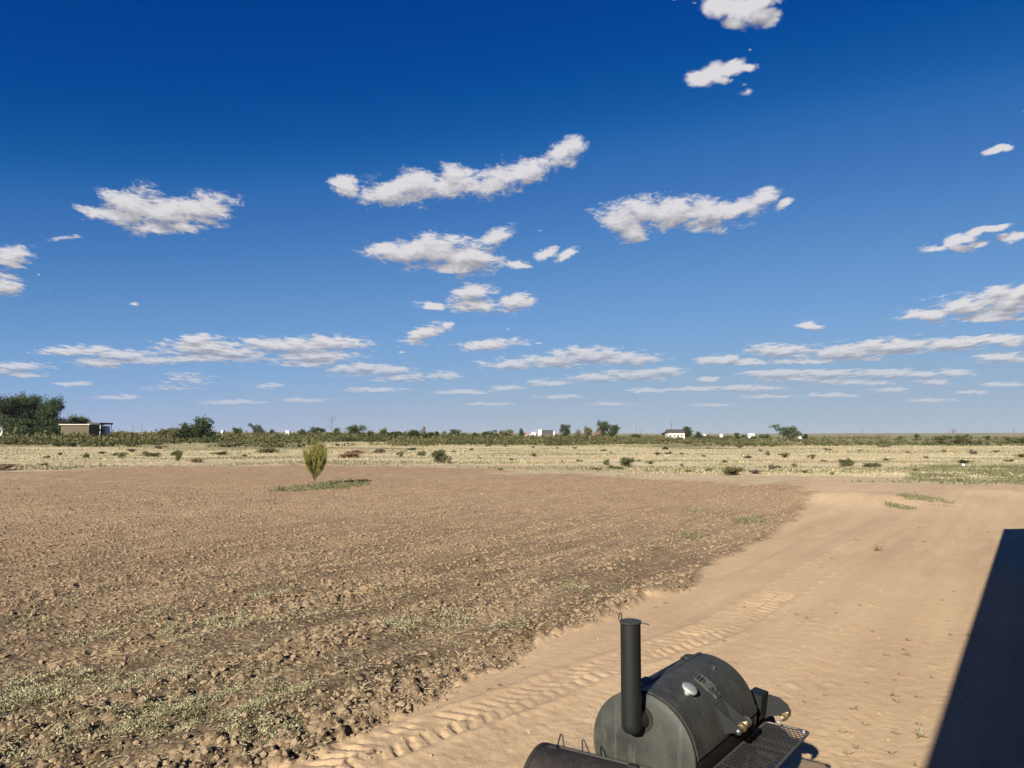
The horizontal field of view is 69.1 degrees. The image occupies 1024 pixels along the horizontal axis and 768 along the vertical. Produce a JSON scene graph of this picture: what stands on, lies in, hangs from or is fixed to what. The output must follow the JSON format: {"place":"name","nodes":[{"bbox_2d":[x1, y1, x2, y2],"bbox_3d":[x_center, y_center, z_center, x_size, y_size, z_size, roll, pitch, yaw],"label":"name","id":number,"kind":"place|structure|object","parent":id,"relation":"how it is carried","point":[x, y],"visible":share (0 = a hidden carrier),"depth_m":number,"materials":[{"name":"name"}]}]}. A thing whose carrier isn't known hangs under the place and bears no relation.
{"place":"outdoors","nodes":[
{"label":"outdoors","id":0,"kind":"place"},
{"bbox_2d":[0,432,1023,767],"bbox_3d":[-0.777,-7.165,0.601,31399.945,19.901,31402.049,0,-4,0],"label":"ground","id":1,"kind":"structure","parent":0,"point":[946,582],"depth_m":11.73,"materials":[{"name":"brown soil"}]},
{"bbox_2d":[0,463,18,470],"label":"shrub","id":2,"kind":"object","parent":1,"relation":"on","point":[3,466],"visible":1,"depth_m":55.06,"materials":[{"name":"brown plant"}]},
{"bbox_2d":[0,394,36,432],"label":"broad tree","id":3,"kind":"object","parent":1,"relation":"on","point":[7,408],"visible":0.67,"depth_m":230.39,"materials":[{"name":"green plant"}]},
{"bbox_2d":[0,416,55,434],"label":"bush","id":4,"kind":"object","parent":1,"relation":"on","point":[23,424],"visible":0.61,"depth_m":218.28,"materials":[{"name":"green plant"}]},
{"bbox_2d":[14,395,41,420],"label":"broad tree","id":5,"kind":"object","parent":1,"relation":"on","point":[33,407],"visible":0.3,"depth_m":235.93,"materials":[{"name":"green plant"}]},
{"bbox_2d":[11,391,46,433],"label":"broad tree","id":6,"kind":"object","parent":1,"relation":"on","point":[22,394],"visible":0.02,"depth_m":248.26,"materials":[{"name":"green plant"}]},
{"bbox_2d":[36,402,61,415],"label":"broad tree","id":7,"kind":"object","parent":1,"relation":"on","point":[52,412],"visible":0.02,"depth_m":248.22,"materials":[{"name":"green plant"}]},
{"bbox_2d":[30,418,69,435],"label":"bush","id":8,"kind":"object","parent":1,"relation":"on","point":[48,427],"visible":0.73,"depth_m":217.47,"materials":[{"name":"green plant"}]},
{"bbox_2d":[34,395,70,430],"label":"broad tree","id":9,"kind":"object","parent":1,"relation":"on","point":[46,411],"visible":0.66,"depth_m":224.10,"materials":[{"name":"green plant"}]},
{"bbox_2d":[51,439,63,446],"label":"bush","id":10,"kind":"object","parent":1,"relation":"on","point":[56,442],"visible":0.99,"depth_m":151.49,"materials":[{"name":"green plant"}]},
{"bbox_2d":[65,414,91,423],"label":"tree","id":11,"kind":"object","parent":1,"relation":"on","point":[76,419],"visible":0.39,"depth_m":261.22,"materials":[{"name":"green plant"}]},
{"bbox_2d":[59,424,102,436],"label":"shed","id":12,"kind":"structure","parent":1,"relation":"on","point":[92,429],"depth_m":214.65,"materials":[{"name":"beige metal"}]},
{"bbox_2d":[87,423,112,431],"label":"carport","id":13,"kind":"object","parent":1,"relation":"on","point":[111,424],"visible":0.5,"depth_m":219.82,"materials":[{"name":"white paint"}]},
{"bbox_2d":[102,426,109,435],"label":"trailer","id":14,"kind":"object","parent":1,"relation":"on","point":[105,430],"visible":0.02,"depth_m":223.73,"materials":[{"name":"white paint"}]},
{"bbox_2d":[110,452,127,457],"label":"shrub","id":15,"kind":"object","parent":1,"relation":"on","point":[121,454],"visible":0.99,"depth_m":87.02,"materials":[{"name":"green plant"}]},
{"bbox_2d":[141,451,162,456],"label":"shrub","id":16,"kind":"object","parent":1,"relation":"on","point":[150,454],"visible":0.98,"depth_m":90.38,"materials":[{"name":"green plant"}]},
{"bbox_2d":[156,427,182,441],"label":"bush","id":17,"kind":"object","parent":1,"relation":"on","point":[165,431],"visible":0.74,"depth_m":194.51,"materials":[{"name":"green plant"}]},
{"bbox_2d":[170,449,182,460],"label":"shrub","id":18,"kind":"object","parent":1,"relation":"on","point":[177,453],"visible":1,"depth_m":75.31,"materials":[{"name":"green plant"}]},
{"bbox_2d":[173,422,196,441],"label":"bushy tree","id":19,"kind":"object","parent":1,"relation":"on","point":[186,430],"visible":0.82,"depth_m":196.46,"materials":[{"name":"green plant"}]},
{"bbox_2d":[187,458,202,462],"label":"shrub","id":20,"kind":"object","parent":1,"relation":"on","point":[195,460],"visible":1,"depth_m":70.56,"materials":[{"name":"brown plant"}]},
{"bbox_2d":[189,415,215,440],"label":"bushy tree","id":21,"kind":"object","parent":1,"relation":"on","point":[201,427],"visible":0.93,"depth_m":198.12,"materials":[{"name":"green plant"}]},
{"bbox_2d":[195,436,220,442],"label":"bush","id":22,"kind":"object","parent":1,"relation":"on","point":[213,439],"visible":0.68,"depth_m":190.77,"materials":[{"name":"green plant"}]},
{"bbox_2d":[210,451,227,454],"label":"shrub","id":23,"kind":"object","parent":1,"relation":"on","point":[222,453],"visible":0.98,"depth_m":98.11,"materials":[{"name":"plant"}]},
{"bbox_2d":[232,427,242,434],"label":"bush","id":24,"kind":"object","parent":1,"relation":"on","point":[238,431],"visible":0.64,"depth_m":279.04,"materials":[{"name":"green plant"}]},
{"bbox_2d":[247,422,265,434],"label":"tree","id":25,"kind":"object","parent":1,"relation":"on","point":[255,428],"visible":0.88,"depth_m":299.16,"materials":[{"name":"green plant"}]},
{"bbox_2d":[254,447,280,452],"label":"shrub","id":26,"kind":"object","parent":1,"relation":"on","point":[267,450],"visible":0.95,"depth_m":110.02,"materials":[{"name":"green plant"}]},
{"bbox_2d":[267,484,321,491],"bbox_3d":[-10.429,4.990,36.261,2.675,0.300,4.788,0,-4,0],"label":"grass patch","id":27,"kind":"object","parent":1,"relation":"on","point":[284,489],"visible":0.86,"depth_m":35.47,"materials":[{"name":"green plant"}]},
{"bbox_2d":[297,429,307,434],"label":"bush","id":28,"kind":"object","parent":1,"relation":"on","point":[302,431],"visible":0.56,"depth_m":288.92,"materials":[{"name":"green plant"}]},
{"bbox_2d":[302,439,329,483],"bbox_3d":[-10.138,4.074,38.615,1.490,2.576,1.547,0,-4,0],"label":"sapling","id":29,"kind":"object","parent":1,"relation":"on","point":[317,459],"visible":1,"depth_m":38.36,"materials":[{"name":"yellow plant"}]},
{"bbox_2d":[308,426,325,435],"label":"bush","id":30,"kind":"object","parent":1,"relation":"on","point":[317,429],"visible":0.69,"depth_m":279.11,"materials":[{"name":"green plant"}]},
{"bbox_2d":[331,427,343,436],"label":"bush","id":31,"kind":"object","parent":1,"relation":"on","point":[336,429],"visible":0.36,"depth_m":249.09,"materials":[{"name":"green plant"}]},
{"bbox_2d":[301,478,375,490],"bbox_3d":[-8.965,5.162,39.140,3.297,0.365,8.567,0,-4,0],"label":"grass patch","id":32,"kind":"object","parent":1,"relation":"on","point":[339,484],"visible":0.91,"depth_m":38.20,"materials":[{"name":"green plant"}]},
{"bbox_2d":[339,449,364,457],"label":"shrub","id":33,"kind":"object","parent":1,"relation":"on","point":[351,454],"visible":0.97,"depth_m":86.82,"materials":[{"name":"brown plant"}]},
{"bbox_2d":[342,424,367,435],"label":"bush","id":34,"kind":"object","parent":1,"relation":"on","point":[356,429],"visible":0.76,"depth_m":268.73,"materials":[{"name":"green plant"}]},
{"bbox_2d":[0,517,755,764],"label":"weeds","id":35,"kind":"object","parent":1,"relation":"on","point":[193,702],"visible":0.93,"depth_m":7.39,"materials":[{"name":"plant"}]},
{"bbox_2d":[374,448,385,452],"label":"shrub","id":36,"kind":"object","parent":1,"relation":"on","point":[380,450],"visible":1,"depth_m":109.84,"materials":[{"name":"brown plant"}]},
{"bbox_2d":[379,427,386,435],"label":"bush","id":37,"kind":"object","parent":1,"relation":"on","point":[383,431],"visible":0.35,"depth_m":268.07,"materials":[{"name":"green plant"}]},
{"bbox_2d":[379,431,403,437],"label":"bush","id":38,"kind":"object","parent":1,"relation":"on","point":[395,433],"visible":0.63,"depth_m":238.66,"materials":[{"name":"green plant"}]},
{"bbox_2d":[395,451,403,457],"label":"shrub","id":39,"kind":"object","parent":1,"relation":"on","point":[400,453],"visible":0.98,"depth_m":86.91,"materials":[{"name":"green plant"}]},
{"bbox_2d":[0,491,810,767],"bbox_3d":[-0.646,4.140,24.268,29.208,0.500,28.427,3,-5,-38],"label":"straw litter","id":40,"kind":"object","parent":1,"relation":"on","point":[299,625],"visible":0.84,"depth_m":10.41,"materials":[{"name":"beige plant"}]},
{"bbox_2d":[397,429,423,438],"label":"bush","id":41,"kind":"object","parent":1,"relation":"on","point":[414,433],"visible":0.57,"depth_m":233.03,"materials":[{"name":"green plant"}]},
{"bbox_2d":[0,475,826,767],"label":"soil clods","id":42,"kind":"object","parent":1,"relation":"on","point":[292,739],"visible":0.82,"depth_m":9.59,"materials":[{"name":"brown soil"}]},
{"bbox_2d":[0,478,831,648],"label":"soil clods","id":43,"kind":"object","parent":1,"relation":"on","point":[476,583],"visible":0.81,"depth_m":19.76,"materials":[{"name":"brown soil"}]},
{"bbox_2d":[416,450,426,455],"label":"shrub","id":44,"kind":"object","parent":1,"relation":"on","point":[423,453],"visible":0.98,"depth_m":94.27,"materials":[{"name":"green plant"}]},
{"bbox_2d":[422,432,433,438],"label":"bush","id":45,"kind":"object","parent":1,"relation":"on","point":[429,434],"visible":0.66,"depth_m":230.22,"materials":[{"name":"green plant"}]},
{"bbox_2d":[430,449,451,462],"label":"shrub","id":46,"kind":"object","parent":1,"relation":"on","point":[439,454],"visible":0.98,"depth_m":69.22,"materials":[{"name":"green plant"}]},
{"bbox_2d":[448,428,461,435],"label":"bush","id":47,"kind":"object","parent":1,"relation":"on","point":[453,431],"visible":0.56,"depth_m":318.53,"materials":[{"name":"green plant"}]},
{"bbox_2d":[499,429,513,436],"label":"bush","id":48,"kind":"object","parent":1,"relation":"on","point":[508,430],"visible":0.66,"depth_m":319.00,"materials":[{"name":"green plant"}]},
{"bbox_2d":[0,428,1023,446],"bbox_3d":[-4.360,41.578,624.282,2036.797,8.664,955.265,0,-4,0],"label":"scrub","id":49,"kind":"object","parent":1,"relation":"on","point":[127,439],"visible":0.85,"depth_m":189.24,"materials":[{"name":"green plant"}]},
{"bbox_2d":[519,428,525,436],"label":"tree","id":50,"kind":"object","parent":1,"relation":"on","point":[521,432],"visible":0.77,"depth_m":379.00,"materials":[{"name":"green plant"}]},
{"bbox_2d":[542,430,552,435],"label":"open shed","id":51,"kind":"structure","parent":1,"relation":"on","point":[548,432],"depth_m":395.13,"materials":[{"name":"grey"}]},
{"bbox_2d":[559,424,570,435],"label":"round tree","id":52,"kind":"object","parent":1,"relation":"on","point":[567,431],"visible":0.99,"depth_m":398.80,"materials":[{"name":"green plant"}]},
{"bbox_2d":[574,429,581,436],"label":"tree","id":53,"kind":"object","parent":1,"relation":"on","point":[578,433],"visible":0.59,"depth_m":388.83,"materials":[{"name":"green plant"}]},
{"bbox_2d":[523,733,649,767],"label":"barrel grill","id":54,"kind":"object","parent":1,"relation":"on","point":[546,755],"visible":1,"depth_m":3.59,"materials":[{"name":"paint"}]},
{"bbox_2d":[583,425,592,437],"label":"tree","id":55,"kind":"object","parent":1,"relation":"on","point":[587,430],"visible":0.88,"depth_m":398.35,"materials":[{"name":"green plant"}]},
{"bbox_2d":[595,419,608,435],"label":"round tree","id":56,"kind":"object","parent":1,"relation":"on","point":[602,429],"visible":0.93,"depth_m":398.23,"materials":[{"name":"green plant"}]},
{"bbox_2d":[605,424,619,435],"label":"round tree","id":57,"kind":"object","parent":1,"relation":"on","point":[613,429],"visible":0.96,"depth_m":396.16,"materials":[{"name":"green plant"}]},
{"bbox_2d":[607,465,623,468],"bbox_3d":[8.119,6.470,57.812,1.596,0.277,1.187,-2,-4,29],"label":"shrub","id":58,"kind":"object","parent":1,"relation":"on","point":[611,466],"visible":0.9,"depth_m":57.72,"materials":[{"name":"green plant"}]},
{"bbox_2d":[617,457,634,465],"bbox_3d":[9.480,6.499,62.276,1.562,0.842,1.538,-2,-5,31],"label":"shrub","id":59,"kind":"object","parent":1,"relation":"on","point":[625,461],"visible":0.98,"depth_m":62.20,"materials":[{"name":"green plant"}]},
{"bbox_2d":[664,429,684,438],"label":"farmhouse","id":60,"kind":"object","parent":1,"relation":"on","point":[675,433],"visible":0.83,"depth_m":404.11,"materials":[{"name":"white"}]},
{"bbox_2d":[335,514,1021,763],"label":"pebbles","id":61,"kind":"object","parent":1,"relation":"on","point":[431,755],"visible":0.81,"depth_m":7.44,"materials":[{"name":"brown stone"}]},
{"bbox_2d":[682,426,693,436],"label":"round tree","id":62,"kind":"object","parent":1,"relation":"on","point":[688,432],"visible":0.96,"depth_m":408.15,"materials":[{"name":"green plant"}]},
{"bbox_2d":[679,528,707,539],"bbox_3d":[4.491,3.780,19.046,0.740,0.303,1.513,0,-4,0],"label":"grass patch","id":63,"kind":"object","parent":1,"relation":"on","point":[698,536],"visible":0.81,"depth_m":18.79,"materials":[{"name":"plant"}]},
{"bbox_2d":[693,431,701,438],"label":"bush","id":64,"kind":"object","parent":1,"relation":"on","point":[698,434],"visible":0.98,"depth_m":408.46,"materials":[{"name":"green plant"}]},
{"bbox_2d":[594,612,808,767],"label":"barrel smoker","id":65,"kind":"object","parent":1,"relation":"on","point":[699,710],"visible":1,"depth_m":3.86,"materials":[{"name":"black paint"}]},
{"bbox_2d":[682,506,727,514],"bbox_3d":[6.399,4.173,24.812,1.602,0.323,3.073,0,-4,0],"label":"grass patch","id":66,"kind":"object","parent":1,"relation":"on","point":[701,510],"visible":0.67,"depth_m":24.61,"materials":[{"name":"plant"}]},
{"bbox_2d":[720,466,745,474],"bbox_3d":[14.265,5.662,48.480,1.665,0.605,1.640,-3,-5,34],"label":"shrub","id":67,"kind":"object","parent":1,"relation":"on","point":[729,469],"visible":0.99,"depth_m":48.38,"materials":[{"name":"green plant"}]},
{"bbox_2d":[732,514,767,526],"bbox_3d":[7.076,3.987,22.177,1.077,0.325,1.930,0,-4,0],"label":"grass patch","id":68,"kind":"object","parent":1,"relation":"on","point":[742,519],"visible":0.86,"depth_m":22.07,"materials":[{"name":"plant"}]},
{"bbox_2d":[748,470,760,473],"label":"shrub","id":69,"kind":"object","parent":1,"relation":"on","point":[755,471],"visible":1,"depth_m":50.33,"materials":[{"name":"brown plant"}]},
{"bbox_2d":[758,434,771,438],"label":"bush","id":70,"kind":"object","parent":1,"relation":"on","point":[762,436],"visible":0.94,"depth_m":417.91,"materials":[{"name":"green plant"}]},
{"bbox_2d":[768,465,781,469],"bbox_3d":[19.395,6.188,55.200,1.107,0.495,0.912,-4,-6,45],"label":"shrub","id":71,"kind":"object","parent":1,"relation":"on","point":[773,467],"visible":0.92,"depth_m":55.15,"materials":[{"name":"brown plant"}]},
{"bbox_2d":[778,453,789,457],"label":"shrub","id":72,"kind":"object","parent":1,"relation":"on","point":[785,454],"visible":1,"depth_m":87.20,"materials":[{"name":"green plant"}]},
{"bbox_2d":[770,424,802,438],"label":"leaning tree","id":73,"kind":"object","parent":1,"relation":"on","point":[787,432],"visible":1,"depth_m":328.99,"materials":[{"name":"green plant"}]},
{"bbox_2d":[838,458,854,465],"bbox_3d":[28.092,6.563,62.541,1.547,0.758,1.174,1,-4,-14],"label":"shrub","id":74,"kind":"object","parent":1,"relation":"on","point":[848,462],"visible":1,"depth_m":62.36,"materials":[{"name":"green plant"}]},
{"bbox_2d":[862,462,883,466],"bbox_3d":[29.308,6.609,60.942,1.909,0.450,1.879,4,-5,-42],"label":"shrub","id":75,"kind":"object","parent":1,"relation":"on","point":[872,464],"visible":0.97,"depth_m":60.99,"materials":[{"name":"green plant"}]},
{"bbox_2d":[869,542,883,550],"bbox_3d":[8.166,3.613,16.613,0.388,0.242,0.345,3,-5,-41],"label":"dead sprig","id":76,"kind":"object","parent":1,"relation":"on","point":[876,548],"visible":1,"depth_m":16.59,"materials":[{"name":"brown plant"}]},
{"bbox_2d":[883,500,921,509],"bbox_3d":[13.818,4.324,26.700,1.062,0.241,2.440,0,-4,0],"label":"grass patch","id":77,"kind":"object","parent":1,"relation":"on","point":[892,504],"visible":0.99,"depth_m":26.55,"materials":[{"name":"plant"}]},
{"bbox_2d":[912,724,926,736],"bbox_3d":[3.547,3.018,6.463,0.177,0.105,0.102,4,-5,-43],"label":"green sprig","id":78,"kind":"object","parent":1,"relation":"on","point":[918,731],"visible":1,"depth_m":6.47,"materials":[{"name":"plant"}]},
{"bbox_2d":[889,491,960,506],"bbox_3d":[15.762,4.334,28.204,2.015,0.407,4.490,0,-4,0],"label":"grass patch","id":79,"kind":"object","parent":1,"relation":"on","point":[904,495],"visible":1,"depth_m":28.41,"materials":[{"name":"plant"}]},
{"bbox_2d":[937,434,975,444],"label":"twiggy bush","id":80,"kind":"object","parent":1,"relation":"on","point":[958,438],"visible":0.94,"depth_m":188.48,"materials":[{"name":"green plant"}]},
{"bbox_2d":[957,459,974,462],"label":"shrub","id":81,"kind":"object","parent":1,"relation":"on","point":[962,461],"visible":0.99,"depth_m":69.66,"materials":[{"name":"green plant"}]},
{"bbox_2d":[967,449,977,453],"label":"shrub","id":82,"kind":"object","parent":1,"relation":"on","point":[973,452],"visible":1,"depth_m":101.73,"materials":[{"name":"brown plant"}]},
{"bbox_2d":[963,439,986,444],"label":"bush","id":83,"kind":"object","parent":1,"relation":"on","point":[967,441],"visible":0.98,"depth_m":185.16,"materials":[{"name":"green plant"}]},
{"bbox_2d":[1007,438,1023,443],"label":"bush","id":84,"kind":"object","parent":1,"relation":"on","point":[1021,440],"visible":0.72,"depth_m":208.72,"materials":[{"name":"green plant"}]},
{"bbox_2d":[0,441,1023,484],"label":"green grass","id":85,"kind":"structure","parent":0,"point":[965,481],"depth_m":65.46,"materials":[{"name":"green plant"}]},
{"bbox_2d":[0,440,1023,477],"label":"dry grass","id":86,"kind":"structure","parent":0,"point":[639,453],"depth_m":91.39,"materials":[{"name":"plant"}]},
{"bbox_2d":[0,0,1023,433],"label":"sky","id":87,"kind":"structure","parent":0,"point":[467,216],"materials":[{"name":"blue"}]}
]}

